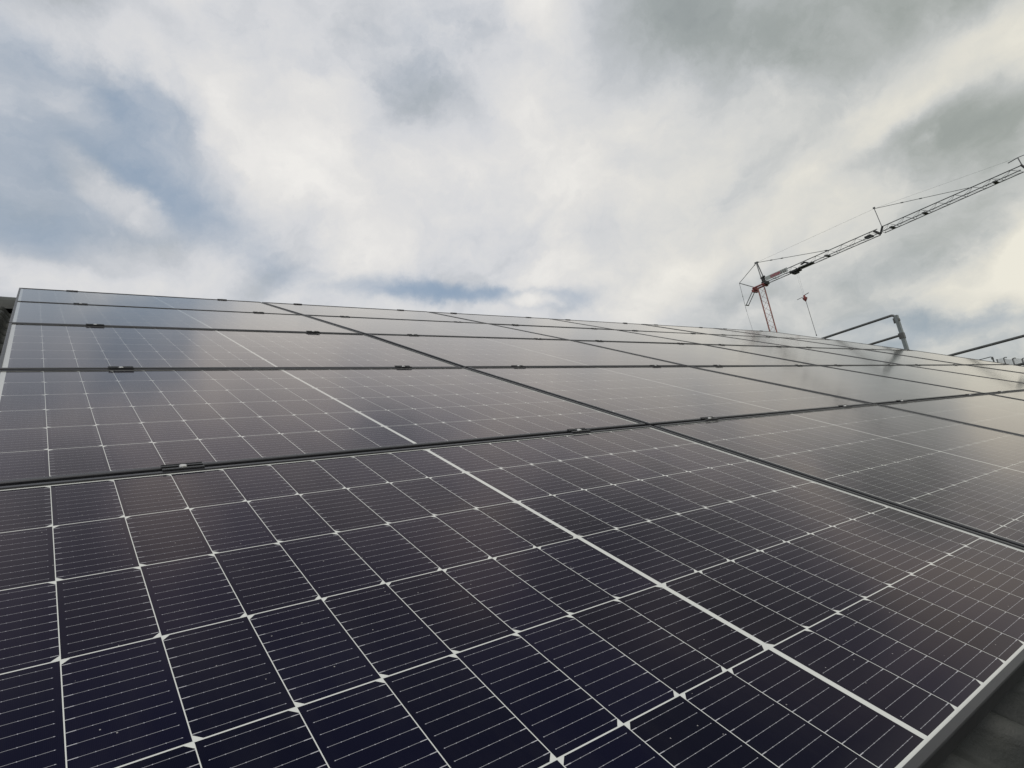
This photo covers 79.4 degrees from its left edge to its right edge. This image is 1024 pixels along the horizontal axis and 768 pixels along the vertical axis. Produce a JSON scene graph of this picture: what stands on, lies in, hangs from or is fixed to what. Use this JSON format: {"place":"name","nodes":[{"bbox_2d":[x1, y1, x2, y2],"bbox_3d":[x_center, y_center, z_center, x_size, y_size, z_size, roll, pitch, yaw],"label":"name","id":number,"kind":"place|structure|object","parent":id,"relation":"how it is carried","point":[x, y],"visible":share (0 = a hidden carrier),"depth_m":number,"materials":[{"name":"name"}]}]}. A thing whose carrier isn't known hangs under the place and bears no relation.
{"place":"outdoors","nodes":[
{"label":"outdoors","id":0,"kind":"place"},
{"bbox_2d":[0,0,1023,365],"label":"sky","id":1,"kind":"structure","parent":0,"point":[618,161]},
{"bbox_3d":[6.064,-0.319,8.526,0.040,0.075,5.820,-1,12,-37],"label":"mounting rail","id":2,"kind":"object","parent":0,"visible":0},
{"bbox_2d":[716,328,830,339],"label":"solar panel","id":3,"kind":"object","parent":2,"relation":"attached to","point":[775,334],"visible":0.59,"depth_m":9.99,"materials":[{"name":"glass"}]},
{"bbox_2d":[970,364,1023,372],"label":"solar panel","id":4,"kind":"object","parent":2,"relation":"attached to","point":[1013,368],"visible":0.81,"depth_m":7.39,"materials":[{"name":"glass"}]},
{"bbox_3d":[-0.319,-0.152,3.634,0.040,0.075,5.820,-1,12,-37],"label":"mounting rail","id":5,"kind":"object","parent":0,"visible":0},
{"bbox_2d":[262,302,482,322],"bbox_3d":[-1.271,-0.649,5.739,1.722,0.030,1.134,-2,12,-37],"label":"solar panel","id":6,"kind":"object","parent":5,"relation":"attached to","point":[305,309],"visible":0.55,"depth_m":5.68,"materials":[{"name":"glass"}]},
{"bbox_2d":[305,315,567,339],"bbox_3d":[-0.578,-0.431,4.843,1.722,0.032,1.134,-2,12,-37],"label":"solar panel","id":7,"kind":"object","parent":5,"relation":"attached to","point":[364,325],"visible":0.62,"depth_m":4.75,"materials":[{"name":"glass"}]},
{"bbox_2d":[367,334,685,367],"bbox_3d":[0.114,-0.204,3.948,1.722,0.030,1.134,-2,13,-37],"label":"solar panel","id":8,"kind":"object","parent":5,"relation":"attached to","point":[464,352],"visible":0.67,"depth_m":3.82,"materials":[{"name":"glass"}]},
{"bbox_3d":[1.920,-0.211,5.349,0.040,0.075,5.820,-1,12,-37],"label":"mounting rail","id":9,"kind":"object","parent":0,"visible":0},
{"bbox_2d":[573,340,813,365],"bbox_3d":[1.496,-0.239,5.007,1.722,0.030,1.134,-1,13,-37],"label":"solar panel","id":10,"kind":"object","parent":9,"relation":"attached to","point":[694,354],"visible":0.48,"depth_m":4.92,"materials":[{"name":"glass"}]},
{"bbox_2d":[879,394,1023,434],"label":"solar panel","id":11,"kind":"object","parent":9,"relation":"attached to","point":[998,412],"visible":0.68,"depth_m":3.26,"materials":[{"name":"glass"}]},
{"bbox_3d":[5.207,-0.297,7.869,0.040,0.075,5.820,-1,12,-37],"label":"mounting rail","id":12,"kind":"object","parent":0,"visible":0},
{"bbox_2d":[781,337,907,349],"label":"solar panel","id":13,"kind":"object","parent":12,"relation":"attached to","point":[849,344],"visible":0.59,"depth_m":9.07,"materials":[{"name":"glass"}]},
{"bbox_2d":[865,349,1006,364],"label":"solar panel","id":14,"kind":"object","parent":12,"relation":"attached to","point":[942,357],"visible":0.58,"depth_m":8.14,"materials":[{"name":"glass"}]},
{"bbox_3d":[1.063,-0.188,4.693,0.040,0.075,5.820,-1,12,-37],"label":"mounting rail","id":15,"kind":"object","parent":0,"visible":0},
{"bbox_2d":[432,312,609,328],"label":"solar panel","id":16,"kind":"object","parent":15,"relation":"attached to","point":[507,320],"visible":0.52,"depth_m":6.76,"materials":[{"name":"glass"}]},
{"bbox_2d":[494,324,699,343],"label":"solar panel","id":17,"kind":"object","parent":15,"relation":"attached to","point":[586,334],"visible":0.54,"depth_m":5.86,"materials":[{"name":"glass"}]},
{"bbox_2d":[691,365,983,403],"bbox_3d":[2.188,-0.013,4.112,1.722,0.032,1.134,-2,12,-37],"label":"solar panel","id":18,"kind":"object","parent":15,"relation":"attached to","point":[864,387],"visible":0.65,"depth_m":4.00,"materials":[{"name":"glass"}]},
{"bbox_3d":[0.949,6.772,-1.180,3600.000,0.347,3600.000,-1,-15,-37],"label":"ground","id":19,"kind":"structure","parent":0,"visible":0},
{"bbox_2d":[0,296,1023,767],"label":"house","id":20,"kind":"structure","parent":19,"relation":"on","point":[994,738],"depth_m":0.90,"materials":[{"name":"tile"}]},
{"bbox_3d":[2.444,-0.224,5.752,0.040,0.075,5.820,-1,12,-37],"label":"mounting rail","id":21,"kind":"object","parent":20,"relation":"attached to","visible":0},
{"bbox_2d":[621,330,791,346],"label":"solar panel","id":22,"kind":"object","parent":21,"relation":"attached to","point":[704,338],"visible":0.55,"depth_m":6.93,"materials":[{"name":"glass"}]},
{"bbox_2d":[821,365,1023,393],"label":"solar panel","id":23,"kind":"object","parent":21,"relation":"attached to","point":[986,385],"visible":0.64,"depth_m":5.10,"materials":[{"name":"glass"}]},
{"bbox_2d":[990,390,1023,399],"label":"solar panel","id":24,"kind":"object","parent":21,"relation":"attached to","point":[1016,394],"visible":0.41,"depth_m":4.29,"materials":[{"name":"glass"}]},
{"bbox_3d":[3.826,-0.260,6.810,0.040,0.075,5.820,-1,12,-37],"label":"mounting rail","id":25,"kind":"object","parent":20,"relation":"attached to","visible":0},
{"bbox_2d":[909,365,1023,382],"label":"solar panel","id":26,"kind":"object","parent":25,"relation":"attached to","point":[993,373],"visible":0.71,"depth_m":6.28,"materials":[{"name":"glass"}]},
{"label":"mounting rail","id":27,"kind":"object","parent":20,"relation":"attached to","visible":0},
{"bbox_2d":[15,288,300,314],"bbox_3d":[-2.652,-0.612,4.681,1.722,0.032,1.134,-1,12,-37],"label":"solar panel","id":28,"kind":"object","parent":27,"relation":"attached to","point":[59,296],"visible":0.72,"depth_m":4.61,"materials":[{"name":"glass"}]},
{"bbox_2d":[9,301,362,333],"bbox_3d":[-1.959,-0.394,3.785,1.722,0.032,1.134,-1,12,-37],"label":"solar panel","id":29,"kind":"object","parent":27,"relation":"attached to","point":[29,312],"visible":0.75,"depth_m":3.66,"materials":[{"name":"glass"}]},
{"bbox_2d":[0,323,459,369],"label":"solar panel","id":30,"kind":"object","parent":27,"relation":"attached to","point":[26,346],"visible":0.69,"depth_m":2.71,"materials":[{"name":"glass"}]},
{"bbox_2d":[86,324,103,325],"bbox_3d":[-2.036,-0.281,3.010,0.074,0.023,0.030,-1,13,-37],"label":"panel clamp","id":31,"kind":"object","parent":30,"relation":"attached to","point":[95,324],"visible":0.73,"depth_m":3.01,"materials":[{"name":"metal"}]},
{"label":"mounting rail","id":32,"kind":"object","parent":20,"relation":"attached to","visible":0},
{"bbox_2d":[555,319,703,333],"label":"solar panel","id":33,"kind":"object","parent":32,"relation":"attached to","point":[625,326],"visible":0.53,"depth_m":7.85,"materials":[{"name":"glass"}]},
{"bbox_2d":[704,344,901,364],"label":"solar panel","id":34,"kind":"object","parent":32,"relation":"attached to","point":[809,356],"visible":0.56,"depth_m":6.01,"materials":[{"name":"glass"}]},
{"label":"mounting rail","id":35,"kind":"object","parent":20,"relation":"attached to","visible":0},
{"bbox_2d":[644,324,772,336],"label":"solar panel","id":36,"kind":"object","parent":35,"relation":"attached to","point":[708,330],"visible":0.63,"depth_m":8.90,"materials":[{"name":"glass"}]},
{"bbox_2d":[712,334,858,348],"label":"solar panel","id":37,"kind":"object","parent":35,"relation":"attached to","point":[787,342],"visible":0.6,"depth_m":8.00,"materials":[{"name":"glass"}]},
{"bbox_2d":[797,347,963,364],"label":"solar panel","id":38,"kind":"object","parent":35,"relation":"attached to","point":[885,357],"visible":0.58,"depth_m":7.08,"materials":[{"name":"glass"}]},
{"bbox_2d":[822,314,908,349],"bbox_3d":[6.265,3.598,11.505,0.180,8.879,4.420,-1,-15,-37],"label":"guard rail","id":39,"kind":"object","parent":19,"relation":"on","point":[901,335],"visible":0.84,"depth_m":10.80,"materials":[{"name":"metal"}]},
{"bbox_2d":[739,155,1023,331],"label":"tower crane","id":40,"kind":"object","parent":19,"relation":"on","point":[764,283],"visible":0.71,"depth_m":63.73,"materials":[{"name":"metal"}]},
{"bbox_2d":[949,335,1023,365],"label":"guard rail","id":41,"kind":"object","parent":19,"relation":"on","point":[990,344],"visible":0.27,"depth_m":9.68,"materials":[{"name":"metal"}]},
{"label":"mounting rail","id":42,"kind":"object","parent":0,"visible":0},
{"bbox_2d":[0,367,645,485],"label":"solar panel","id":43,"kind":"object","parent":42,"relation":"attached to","point":[63,425],"visible":0.79,"depth_m":1.73,"materials":[{"name":"glass"}]},
{"bbox_2d":[108,366,133,368],"bbox_3d":[-1.343,-0.048,2.118,0.074,0.023,0.030,-1,13,-37],"label":"panel clamp","id":44,"kind":"object","parent":43,"relation":"attached to","point":[120,367],"visible":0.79,"depth_m":2.11,"materials":[{"name":"metal"}]},
{"bbox_2d":[395,366,410,367],"bbox_3d":[-0.489,-0.070,2.772,0.074,0.023,0.030,-1,12,-37],"label":"panel clamp","id":45,"kind":"object","parent":43,"relation":"attached to","point":[402,367],"visible":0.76,"depth_m":2.77,"materials":[{"name":"metal"}]},
{"bbox_2d":[0,425,1023,767],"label":"solar panel","id":46,"kind":"object","parent":42,"relation":"attached to","point":[644,597],"visible":1,"depth_m":0.82,"materials":[{"name":"glass"}]},
{"bbox_2d":[161,462,204,470],"bbox_3d":[-0.651,0.171,1.220,0.074,0.023,0.030,-1,12,-37],"label":"panel clamp","id":47,"kind":"object","parent":46,"relation":"attached to","point":[179,466],"visible":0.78,"depth_m":1.22,"materials":[{"name":"metal"}]},
{"bbox_2d":[567,428,590,432],"bbox_3d":[0.203,0.149,1.875,0.074,0.023,0.030,-1,12,-37],"label":"panel clamp","id":48,"kind":"object","parent":46,"relation":"attached to","point":[575,430],"visible":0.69,"depth_m":1.87,"materials":[{"name":"metal"}]},
{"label":"mounting rail","id":49,"kind":"object","parent":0,"visible":0},
{"bbox_2d":[467,366,871,425],"bbox_3d":[0.808,0.023,3.053,1.722,0.033,1.134,-1,12,-37],"label":"solar panel","id":50,"kind":"object","parent":49,"relation":"attached to","point":[653,395],"visible":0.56,"depth_m":2.88,"materials":[{"name":"glass"}]},
{"bbox_2d":[654,404,1023,547],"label":"solar panel","id":51,"kind":"object","parent":49,"relation":"attached to","point":[964,475],"visible":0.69,"depth_m":1.98,"materials":[{"name":"glass"}]},
{"bbox_2d":[700,416,718,420],"bbox_3d":[0.729,0.135,2.278,0.074,0.023,0.030,-1,12,-37],"label":"panel clamp","id":52,"kind":"object","parent":51,"relation":"attached to","point":[707,418],"visible":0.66,"depth_m":2.27,"materials":[{"name":"metal"}]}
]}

